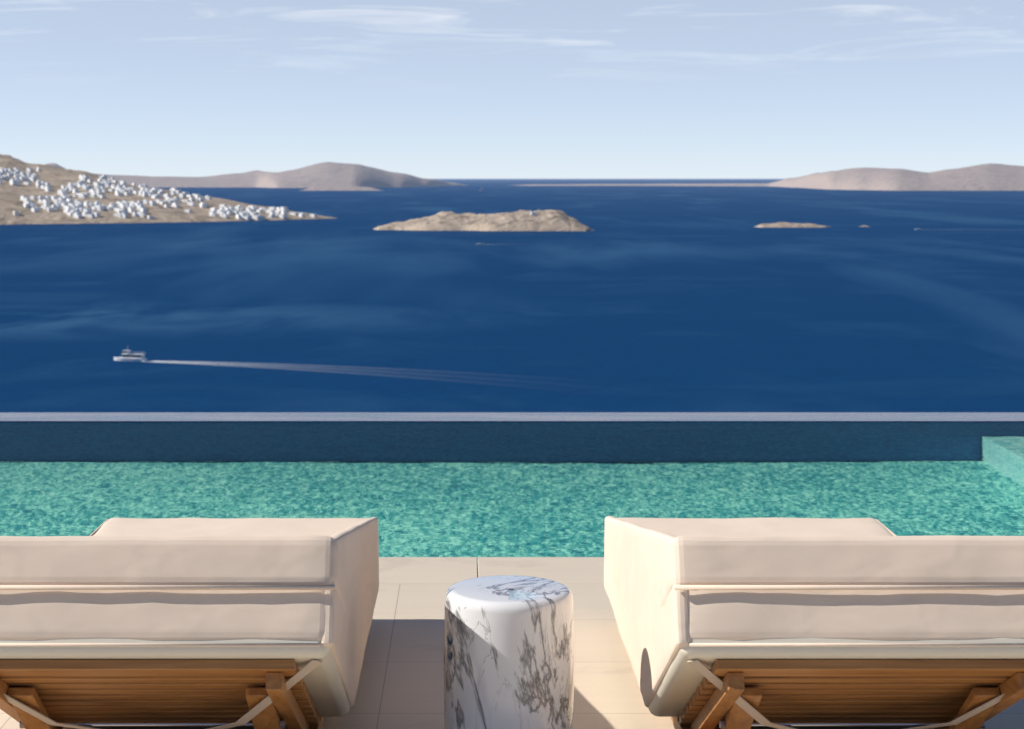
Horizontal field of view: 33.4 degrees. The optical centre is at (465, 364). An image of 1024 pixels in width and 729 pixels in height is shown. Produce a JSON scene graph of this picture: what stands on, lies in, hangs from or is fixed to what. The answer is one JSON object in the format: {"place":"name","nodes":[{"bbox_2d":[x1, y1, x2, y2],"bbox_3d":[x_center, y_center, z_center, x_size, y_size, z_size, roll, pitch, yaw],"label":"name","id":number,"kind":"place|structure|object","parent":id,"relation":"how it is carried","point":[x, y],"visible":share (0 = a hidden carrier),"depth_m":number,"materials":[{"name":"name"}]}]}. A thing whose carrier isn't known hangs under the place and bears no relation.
{"place":"outdoors","nodes":[
{"label":"outdoors","id":0,"kind":"place"},
{"bbox_2d":[142,361,214,363],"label":"boat wake","id":1,"kind":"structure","parent":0,"point":[171,362],"depth_m":931.80,"materials":[{"name":"white liquid"}]},
{"bbox_2d":[374,210,591,230],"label":"island","id":2,"kind":"structure","parent":0,"point":[542,220],"depth_m":3292.28,"materials":[{"name":"stone"}]},
{"bbox_2d":[379,557,603,583],"bbox_3d":[0.050,0.862,7.018,19.797,0.035,0.484,0,6,0],"label":"pool coping","id":3,"kind":"object","parent":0,"point":[454,570],"visible":0.13,"depth_m":7.02,"materials":[{"name":"beige stone"}]},
{"bbox_2d":[0,179,1023,411],"bbox_3d":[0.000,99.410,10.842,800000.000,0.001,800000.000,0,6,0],"label":"sea","id":4,"kind":"structure","parent":0,"point":[674,299],"depth_m":1350.39,"materials":[{"name":"liquid"}]},
{"bbox_2d":[114,347,146,361],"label":"passenger ferry","id":5,"kind":"object","parent":4,"relation":"on","point":[127,355],"visible":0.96,"depth_m":938.79,"materials":[{"name":"white metal"}]},
{"bbox_2d":[0,154,335,224],"bbox_3d":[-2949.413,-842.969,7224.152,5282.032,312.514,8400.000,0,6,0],"label":"hillside","id":6,"kind":"structure","parent":4,"relation":"in","point":[56,178],"depth_m":4163.26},
{"bbox_2d":[0,167,316,219],"bbox_3d":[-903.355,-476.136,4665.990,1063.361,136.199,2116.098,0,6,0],"label":"village houses","id":7,"kind":"structure","parent":6,"relation":"on","point":[65,202],"depth_m":4235.18,"materials":[{"name":"white"}]},
{"bbox_2d":[44,162,463,187],"bbox_3d":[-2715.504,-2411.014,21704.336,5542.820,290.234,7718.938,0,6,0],"label":"distant island","id":8,"kind":"structure","parent":4,"relation":"in","point":[323,174],"depth_m":19008.52,"materials":[{"name":"brown stone"}]},
{"bbox_2d":[299,186,383,190],"bbox_3d":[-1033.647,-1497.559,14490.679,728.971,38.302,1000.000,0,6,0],"label":"small island","id":9,"kind":"structure","parent":4,"relation":"in","point":[339,188],"depth_m":14088.76,"materials":[{"name":"stone"}]},
{"bbox_2d":[518,163,1023,190],"bbox_3d":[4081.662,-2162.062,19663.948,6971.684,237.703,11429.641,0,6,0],"label":"distant island","id":10,"kind":"structure","parent":4,"relation":"in","point":[992,177],"depth_m":14815.98,"materials":[{"name":"brown stone"}]},
{"bbox_2d":[754,222,828,226],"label":"islet rock","id":11,"kind":"object","parent":4,"relation":"in","point":[782,224],"visible":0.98,"depth_m":3512.95,"materials":[{"name":"stone"}]},
{"bbox_2d":[0,584,1023,728],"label":"terrace floor","id":12,"kind":"structure","parent":0,"point":[400,685],"depth_m":5.53,"materials":[{"name":"tile"}]},
{"bbox_2d":[0,659,324,728],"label":"lounger frame","id":13,"kind":"object","parent":12,"relation":"on","point":[145,690],"visible":0.45,"depth_m":4.29,"materials":[{"name":"brown wood"}]},
{"bbox_2d":[19,720,284,728],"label":"sunbed prop rod","id":14,"kind":"object","parent":13,"relation":"attached to","point":[282,724],"visible":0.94,"depth_m":4.41,"materials":[{"name":"metal"}]},
{"bbox_2d":[0,638,349,716],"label":"sunbed mattress","id":15,"kind":"object","parent":13,"relation":"on","point":[324,686],"visible":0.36,"depth_m":4.09,"materials":[{"name":"beige fabric"}]},
{"bbox_2d":[4,660,322,728],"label":"sunbed tie straps","id":16,"kind":"object","parent":15,"relation":"on","point":[293,680],"visible":0.87,"depth_m":4.27,"materials":[{"name":"beige fabric"}]},
{"bbox_2d":[0,535,345,612],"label":"lounger cushion","id":17,"kind":"object","parent":15,"relation":"on","point":[187,560],"visible":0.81,"depth_m":4.14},
{"bbox_2d":[0,518,376,640],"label":"lounger cushion","id":18,"kind":"object","parent":15,"relation":"on","point":[171,614],"visible":0.42,"depth_m":4.11,"materials":[{"name":"beige fabric"}]},
{"bbox_2d":[0,519,321,646],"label":"cushion piping","id":19,"kind":"object","parent":18,"relation":"on","point":[159,644],"visible":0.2,"depth_m":4.08,"materials":[{"name":"beige fabric"}]},
{"bbox_2d":[0,585,334,589],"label":"cushion piping","id":20,"kind":"object","parent":18,"relation":"on","point":[167,587],"visible":1,"depth_m":4.11,"materials":[{"name":"beige fabric"}]},
{"bbox_2d":[321,517,378,706],"bbox_3d":[-0.332,0.629,5.140,0.039,0.609,2.111,0,6,0],"label":"lounger cushion side","id":21,"kind":"object","parent":15,"relation":"attached to","point":[345,636],"visible":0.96,"depth_m":4.81,"materials":[{"name":"beige fabric"}]},
{"bbox_2d":[443,575,573,728],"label":"side table","id":22,"kind":"object","parent":12,"relation":"on","point":[508,657],"visible":1,"depth_m":4.61,"materials":[{"name":"stone"}]},
{"bbox_2d":[671,659,1023,728],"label":"lounger frame","id":23,"kind":"object","parent":12,"relation":"on","point":[860,690],"visible":0.46,"depth_m":4.28,"materials":[{"name":"brown wood"}]},
{"bbox_2d":[648,638,1023,716],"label":"sunbed mattress","id":24,"kind":"object","parent":23,"relation":"on","point":[683,678],"visible":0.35,"depth_m":4.09,"materials":[{"name":"beige fabric"}]},
{"bbox_2d":[617,517,1023,643],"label":"lounger cushion","id":25,"kind":"object","parent":24,"relation":"on","point":[863,614],"visible":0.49,"depth_m":4.11,"materials":[{"name":"beige fabric"}]},
{"bbox_2d":[604,516,689,706],"bbox_3d":[0.522,0.629,5.140,0.040,0.610,2.113,0,6,0],"label":"lounger cushion side","id":26,"kind":"object","parent":25,"relation":"on","point":[634,556],"visible":0.97,"depth_m":4.84,"materials":[{"name":"beige fabric"}]},
{"bbox_2d":[675,585,1023,589],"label":"cushion piping","id":27,"kind":"object","parent":25,"relation":"on","point":[849,587],"visible":1,"depth_m":4.11,"materials":[{"name":"beige fabric"}]},
{"bbox_2d":[689,519,1023,646],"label":"cushion piping","id":28,"kind":"object","parent":25,"relation":"on","point":[856,644],"visible":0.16,"depth_m":4.08,"materials":[{"name":"beige fabric"}]},
{"bbox_2d":[659,535,1023,607],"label":"lounger cushion","id":29,"kind":"object","parent":24,"relation":"on","point":[863,560],"visible":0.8,"depth_m":4.15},
{"bbox_2d":[687,660,1003,728],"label":"sunbed tie straps","id":30,"kind":"object","parent":24,"relation":"on","point":[717,682],"visible":0.79,"depth_m":4.27,"materials":[{"name":"beige fabric"}]},
{"bbox_2d":[719,720,985,728],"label":"sunbed prop rod","id":31,"kind":"object","parent":23,"relation":"attached to","point":[721,724],"visible":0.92,"depth_m":4.41,"materials":[{"name":"metal"}]},
{"bbox_2d":[0,0,1023,178],"label":"sky","id":32,"kind":"structure","parent":0,"point":[429,89],"materials":[{"name":"blue"}]},
{"bbox_3d":[0.000,1.495,9.538,44.000,1.840,5.360,0,6,0],"label":"pool","id":33,"kind":"object","parent":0,"visible":0},
{"bbox_2d":[0,422,1023,565],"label":"pool water","id":34,"kind":"structure","parent":33,"relation":"in","point":[491,489],"depth_m":9.44,"materials":[{"name":"teal liquid"}]},
{"bbox_3d":[0.000,6.150,2.683,43.800,8.390,19.800,0,6,0],"label":"terrace foundation","id":35,"kind":"object","parent":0,"visible":0},
{"bbox_2d":[0,412,1023,421],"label":"infinity edge weir","id":36,"kind":"object","parent":35,"relation":"on","point":[511,416],"visible":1,"depth_m":11.76,"materials":[{"name":"grey stone"}]}
]}

